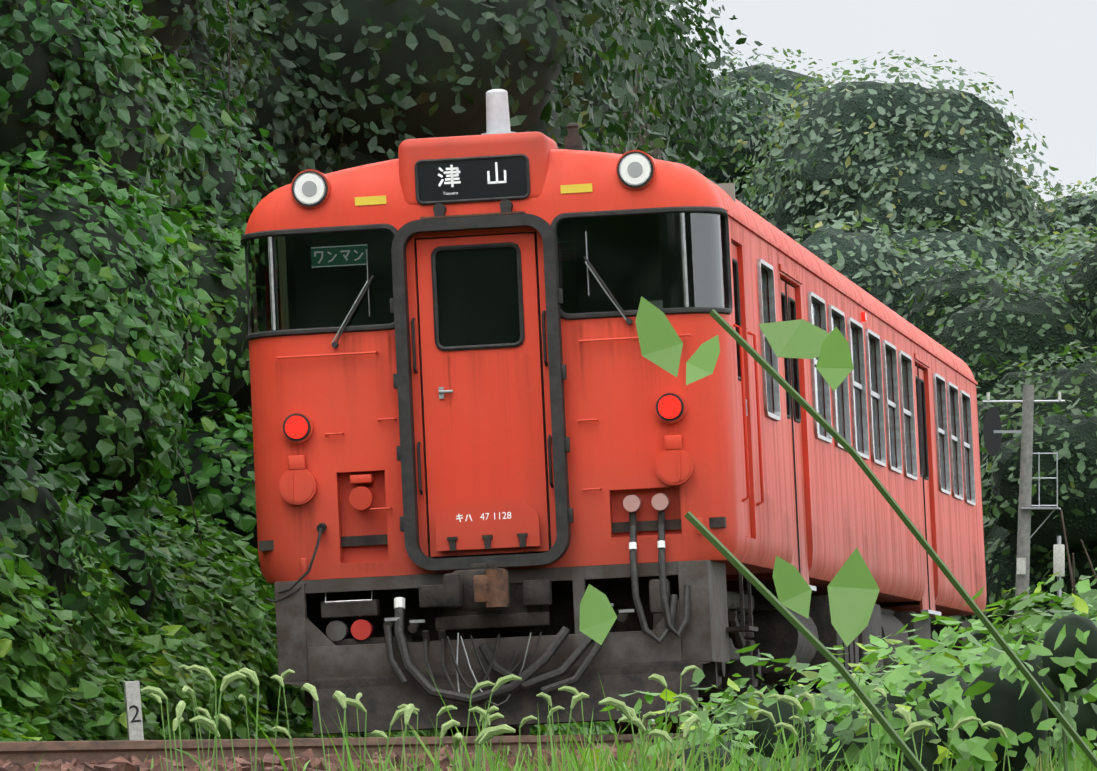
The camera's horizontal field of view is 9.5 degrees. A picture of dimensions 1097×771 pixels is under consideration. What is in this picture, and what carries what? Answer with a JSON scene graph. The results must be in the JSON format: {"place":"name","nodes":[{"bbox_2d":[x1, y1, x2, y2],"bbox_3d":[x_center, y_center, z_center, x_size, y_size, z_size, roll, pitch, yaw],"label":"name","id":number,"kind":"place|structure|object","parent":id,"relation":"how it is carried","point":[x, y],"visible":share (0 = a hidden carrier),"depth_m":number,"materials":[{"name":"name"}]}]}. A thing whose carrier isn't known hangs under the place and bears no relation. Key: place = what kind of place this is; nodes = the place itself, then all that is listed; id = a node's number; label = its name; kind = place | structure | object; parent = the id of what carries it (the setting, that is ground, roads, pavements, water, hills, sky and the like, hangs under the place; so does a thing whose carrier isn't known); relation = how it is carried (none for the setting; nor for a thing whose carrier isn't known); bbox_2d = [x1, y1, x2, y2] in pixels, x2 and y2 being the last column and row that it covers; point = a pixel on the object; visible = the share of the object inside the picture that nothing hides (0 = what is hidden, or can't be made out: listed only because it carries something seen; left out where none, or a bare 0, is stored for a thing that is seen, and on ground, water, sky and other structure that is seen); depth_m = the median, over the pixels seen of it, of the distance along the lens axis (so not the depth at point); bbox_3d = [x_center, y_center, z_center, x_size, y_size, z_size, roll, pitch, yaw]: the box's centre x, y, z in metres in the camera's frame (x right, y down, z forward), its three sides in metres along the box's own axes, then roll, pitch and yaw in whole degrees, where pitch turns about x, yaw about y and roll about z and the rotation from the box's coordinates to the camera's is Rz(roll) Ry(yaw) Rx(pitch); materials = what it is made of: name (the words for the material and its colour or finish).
{"place":"outdoors","nodes":[
{"label":"outdoors","id":0,"kind":"place"},
{"bbox_2d":[241,89,735,644],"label":"train front fittings","id":1,"kind":"object","parent":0,"point":[485,431],"visible":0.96,"depth_m":39.02,"materials":[{"name":"red metal"}]},
{"bbox_2d":[245,149,986,616],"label":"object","id":2,"kind":"object","parent":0,"point":[619,445],"depth_m":39.16,"materials":[{"name":"red metal"}]},
{"bbox_2d":[480,512,510,519],"bbox_3d":[-0.313,0.772,38.919,0.188,0.041,0.001,-3,-3,8],"label":"train number","id":3,"kind":"object","parent":2,"relation":"attached to","point":[483,517],"visible":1,"depth_m":38.92,"materials":[{"name":"white paint"}]},
{"bbox_2d":[259,210,977,631],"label":"train side trim","id":4,"kind":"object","parent":2,"relation":"attached to","point":[799,562],"visible":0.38,"depth_m":46.20,"materials":[{"name":"red metal"}]},
{"bbox_2d":[274,560,969,736],"bbox_3d":[1.062,2.094,48.834,2.782,1.060,21.207,-3,-3,8],"label":"train undercarriage","id":5,"kind":"object","parent":2,"relation":"attached to","point":[385,646],"visible":0.69,"depth_m":38.95,"materials":[{"name":"grey metal"}]},
{"bbox_2d":[276,238,980,596],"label":"grime streaks","id":6,"kind":"object","parent":2,"relation":"attached to","point":[576,362],"visible":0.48,"depth_m":39.13,"materials":[{"name":"red paint"}]},
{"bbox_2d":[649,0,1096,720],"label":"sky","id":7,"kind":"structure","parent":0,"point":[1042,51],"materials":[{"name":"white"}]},
{"bbox_2d":[660,609,1096,770],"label":"weed bush","id":8,"kind":"object","parent":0,"point":[1006,707],"visible":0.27,"depth_m":20.23,"materials":[{"name":"green plant"}]},
{"bbox_2d":[896,230,1096,656],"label":"trees","id":9,"kind":"object","parent":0,"point":[1031,309],"depth_m":128.53,"materials":[{"name":"green plant"}]},
{"bbox_3d":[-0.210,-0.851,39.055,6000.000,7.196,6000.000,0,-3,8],"label":"ground","id":10,"kind":"structure","parent":0,"visible":0},
{"bbox_2d":[124,681,143,739],"bbox_3d":[-2.464,2.221,39.388,0.086,0.900,0.087,-5,0,-10],"label":"marker post","id":11,"kind":"object","parent":10,"relation":"on","point":[133,710],"visible":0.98,"depth_m":39.35,"materials":[{"name":"white concrete"}]},
{"bbox_2d":[0,0,363,740],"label":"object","id":12,"kind":"object","parent":10,"relation":"on","point":[16,128],"visible":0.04,"depth_m":45.92,"materials":[{"name":"green plant"}]},
{"bbox_2d":[0,0,654,741],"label":"ivy leaves","id":13,"kind":"object","parent":12,"relation":"attached to","point":[96,654],"visible":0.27,"depth_m":45.27,"materials":[{"name":"green plant"}]},
{"bbox_2d":[0,0,596,734],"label":"vine stems","id":14,"kind":"object","parent":10,"relation":"on","point":[190,320],"visible":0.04,"depth_m":45.37,"materials":[{"name":"brown plant"}]},
{"bbox_2d":[0,724,687,765],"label":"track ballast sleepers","id":15,"kind":"object","parent":10,"relation":"on","point":[22,753],"visible":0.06,"depth_m":30.40,"materials":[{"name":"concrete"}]},
{"bbox_2d":[0,744,681,770],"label":"ballast stones","id":16,"kind":"object","parent":15,"relation":"on","point":[128,763],"visible":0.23,"depth_m":27.30,"materials":[{"name":"gravel"}]},
{"bbox_2d":[35,673,1096,770],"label":"grass","id":17,"kind":"structure","parent":10,"relation":"on","point":[691,763],"depth_m":17.92,"materials":[{"name":"green plant"}]},
{"bbox_2d":[141,664,1057,770],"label":"foxtail grass","id":18,"kind":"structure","parent":10,"relation":"on","point":[486,734],"depth_m":14.69,"materials":[{"name":"green plant"}]},
{"bbox_2d":[608,0,708,727],"bbox_3d":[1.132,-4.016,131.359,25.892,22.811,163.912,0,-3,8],"label":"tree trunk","id":19,"kind":"object","parent":10,"relation":"on","point":[656,150],"depth_m":77.86,"materials":[{"name":"brown plant"}]},
{"bbox_2d":[227,0,713,172],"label":"shade trees","id":20,"kind":"object","parent":19,"relation":"attached to","point":[430,56],"visible":0.33,"depth_m":57.00,"materials":[{"name":"green plant"}]},
{"bbox_2d":[233,0,775,205],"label":"tree leaves","id":21,"kind":"object","parent":19,"relation":"attached to","point":[662,32],"visible":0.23,"depth_m":58.50,"materials":[{"name":"green plant"}]},
{"bbox_2d":[580,296,1096,770],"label":"weed leaves","id":22,"kind":"object","parent":10,"relation":"on","point":[853,589],"visible":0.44,"depth_m":20.10,"materials":[{"name":"green plant"}]},
{"bbox_2d":[684,309,1096,770],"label":"weed stems","id":23,"kind":"object","parent":10,"relation":"on","point":[763,590],"visible":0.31,"depth_m":6.95,"materials":[{"name":"green plant stem"}]},
{"bbox_2d":[688,47,1096,319],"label":"trees","id":24,"kind":"object","parent":10,"relation":"on","point":[857,104],"depth_m":189.03,"materials":[{"name":"green plant"}]},
{"bbox_2d":[983,385,1064,617],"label":"utility pole","id":25,"kind":"object","parent":10,"relation":"on","point":[993,431],"visible":0.69,"depth_m":119.49,"materials":[{"name":"concrete"}]}
]}

